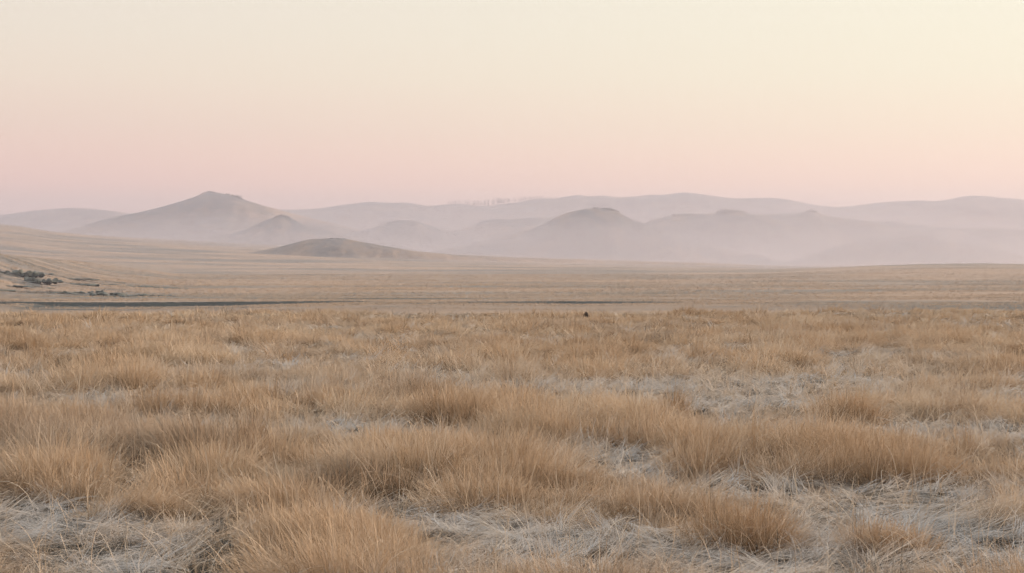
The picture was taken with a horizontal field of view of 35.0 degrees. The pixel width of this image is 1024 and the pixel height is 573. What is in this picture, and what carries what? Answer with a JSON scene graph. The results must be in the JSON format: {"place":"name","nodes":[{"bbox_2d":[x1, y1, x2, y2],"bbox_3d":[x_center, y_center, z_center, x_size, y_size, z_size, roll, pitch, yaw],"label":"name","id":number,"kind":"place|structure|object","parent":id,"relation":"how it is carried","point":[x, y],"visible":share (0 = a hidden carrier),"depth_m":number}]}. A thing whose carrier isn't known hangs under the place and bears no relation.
{"place":"outdoors","nodes":[
{"label":"outdoors","id":0,"kind":"place"},
{"bbox_2d":[62,192,360,240],"bbox_3d":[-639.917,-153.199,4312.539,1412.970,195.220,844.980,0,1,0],"label":"hill","id":1,"kind":"structure","parent":0,"point":[204,216],"depth_m":4196.44},
{"bbox_2d":[203,216,425,251],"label":"hill","id":2,"kind":"structure","parent":0,"point":[281,230],"depth_m":2678.29},
{"bbox_2d":[339,220,486,251],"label":"hill","id":3,"kind":"structure","parent":0,"point":[417,235],"depth_m":3820.81},
{"bbox_2d":[454,218,552,238],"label":"hill","id":4,"kind":"structure","parent":0,"point":[491,228],"depth_m":4141.88},
{"bbox_2d":[0,303,1023,572],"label":"grass","id":5,"kind":"structure","parent":0,"point":[74,439],"depth_m":13.02},
{"bbox_2d":[0,304,1023,572],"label":"flattened grass","id":6,"kind":"structure","parent":0,"point":[488,544],"depth_m":9.72},
{"bbox_2d":[0,224,1023,572],"bbox_3d":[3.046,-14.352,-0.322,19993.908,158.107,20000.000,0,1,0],"label":"ground","id":7,"kind":"structure","parent":0,"point":[186,258],"depth_m":569.48},
{"bbox_2d":[6,285,32,287],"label":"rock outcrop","id":8,"kind":"object","parent":7,"relation":"on","point":[19,286],"visible":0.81,"depth_m":440.15},
{"bbox_2d":[5,269,44,277],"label":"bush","id":9,"kind":"object","parent":7,"relation":"on","point":[32,274],"visible":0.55,"depth_m":492.51},
{"bbox_2d":[14,276,63,284],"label":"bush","id":10,"kind":"object","parent":7,"relation":"on","point":[48,281],"visible":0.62,"depth_m":475.17},
{"bbox_2d":[52,291,77,293],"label":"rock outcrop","id":11,"kind":"object","parent":7,"relation":"on","point":[64,292],"visible":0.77,"depth_m":423.82},
{"bbox_2d":[68,278,90,279],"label":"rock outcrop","id":12,"kind":"object","parent":7,"relation":"on","point":[80,279],"visible":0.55,"depth_m":555.68},
{"bbox_2d":[70,283,98,285],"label":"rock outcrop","id":13,"kind":"object","parent":7,"relation":"on","point":[90,284],"visible":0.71,"depth_m":504.45},
{"bbox_2d":[72,291,106,293],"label":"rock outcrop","id":14,"kind":"object","parent":7,"relation":"on","point":[81,292],"visible":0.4,"depth_m":432.76},
{"bbox_2d":[89,292,126,295],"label":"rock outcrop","id":15,"kind":"object","parent":7,"relation":"on","point":[103,294],"visible":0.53,"depth_m":414.83},
{"bbox_2d":[104,295,137,296],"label":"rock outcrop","id":16,"kind":"object","parent":7,"relation":"on","point":[120,296],"visible":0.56,"depth_m":405.32},
{"bbox_2d":[124,294,163,295],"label":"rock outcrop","id":17,"kind":"object","parent":7,"relation":"on","point":[144,294],"visible":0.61,"depth_m":413.13},
{"bbox_2d":[83,455,210,525],"bbox_3d":[-2.136,1.190,9.559,0.763,0.482,0.702,0,1,0],"label":"grass tussock","id":18,"kind":"object","parent":7,"relation":"on","point":[142,498],"depth_m":9.55},
{"bbox_2d":[103,373,273,418],"bbox_3d":[-3.098,1.031,15.488,1.796,0.500,0.918,0,1,0],"label":"grass tussock","id":19,"kind":"object","parent":7,"relation":"on","point":[157,403],"depth_m":15.45},
{"bbox_2d":[219,387,289,445],"bbox_3d":[-1.976,1.050,12.411,0.617,0.544,0.574,0,1,0],"label":"grass tussock","id":20,"kind":"object","parent":7,"relation":"on","point":[251,422],"depth_m":12.40},
{"bbox_2d":[342,412,417,458],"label":"grass tussock","id":21,"kind":"object","parent":7,"relation":"on","point":[374,433],"depth_m":12.52},
{"bbox_2d":[392,372,509,429],"bbox_3d":[-0.532,1.015,14.594,1.375,0.558,0.983,1,2,44],"label":"grass tussock","id":22,"kind":"object","parent":7,"relation":"on","point":[440,408],"depth_m":14.48},
{"bbox_2d":[0,254,1023,314],"bbox_3d":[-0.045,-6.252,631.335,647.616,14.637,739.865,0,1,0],"label":"valley grass","id":23,"kind":"structure","parent":7,"relation":"on","point":[380,286],"depth_m":472.46},
{"bbox_2d":[649,372,695,420],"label":"grass tussock","id":24,"kind":"object","parent":7,"relation":"on","point":[681,403],"depth_m":14.98},
{"bbox_2d":[658,470,822,560],"bbox_3d":[1.196,1.189,8.649,0.914,0.498,0.886,0,1,0],"label":"grass tussock","id":25,"kind":"object","parent":7,"relation":"on","point":[737,524],"depth_m":8.55},
{"bbox_2d":[793,382,896,428],"bbox_3d":[3.034,1.050,14.833,1.037,0.476,0.881,0,1,0],"label":"grass tussock","id":26,"kind":"object","parent":7,"relation":"on","point":[861,407],"depth_m":14.73},
{"bbox_2d":[780,421,985,490],"bbox_3d":[2.497,1.129,11.037,1.486,0.492,0.843,0,1,0],"label":"grass tussock","id":27,"kind":"object","parent":7,"relation":"on","point":[905,467],"depth_m":10.93},
{"bbox_2d":[821,506,951,559],"bbox_3d":[1.951,1.268,8.428,0.716,0.304,0.526,0,1,0],"label":"grass tussock","id":28,"kind":"object","parent":7,"relation":"on","point":[889,538],"depth_m":8.39},
{"bbox_2d":[0,192,1023,231],"bbox_3d":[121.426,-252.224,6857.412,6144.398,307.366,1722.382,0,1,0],"label":"hill","id":29,"kind":"structure","parent":0,"point":[979,212],"depth_m":6850.70},
{"bbox_2d":[0,0,1023,214],"label":"sky","id":30,"kind":"structure","parent":0,"point":[124,106]},
{"bbox_2d":[249,238,799,266],"bbox_3d":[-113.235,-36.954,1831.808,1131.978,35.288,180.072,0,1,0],"label":"hill","id":31,"kind":"structure","parent":0,"point":[329,247],"depth_m":1824.46},
{"bbox_2d":[431,208,789,264],"bbox_3d":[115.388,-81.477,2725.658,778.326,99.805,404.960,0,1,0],"label":"hill","id":32,"kind":"structure","parent":0,"point":[596,233],"depth_m":2644.58},
{"bbox_2d":[593,207,618,211],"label":"rock crag","id":33,"kind":"structure","parent":32,"relation":"on","point":[604,208],"depth_m":2710.05},
{"bbox_2d":[644,211,846,260],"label":"hill","id":34,"kind":"structure","parent":0,"point":[766,237],"depth_m":3514.51},
{"bbox_2d":[716,209,744,212],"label":"rock crag","id":35,"kind":"structure","parent":34,"relation":"on","point":[726,210],"depth_m":3575.18},
{"bbox_2d":[757,211,957,242],"bbox_3d":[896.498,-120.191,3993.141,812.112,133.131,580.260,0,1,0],"label":"hill","id":36,"kind":"structure","parent":0,"point":[835,228],"depth_m":3942.67},
{"bbox_2d":[786,236,1023,264],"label":"hill","id":37,"kind":"structure","parent":0,"point":[897,251],"depth_m":2635.72},
{"bbox_2d":[878,221,1023,239],"bbox_3d":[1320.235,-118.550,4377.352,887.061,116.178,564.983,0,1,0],"label":"hill","id":38,"kind":"structure","parent":0,"point":[963,233],"depth_m":4360.67},
{"bbox_2d":[955,235,1023,255],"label":"hill","id":39,"kind":"structure","parent":0,"point":[1005,244],"depth_m":3754.07}
]}

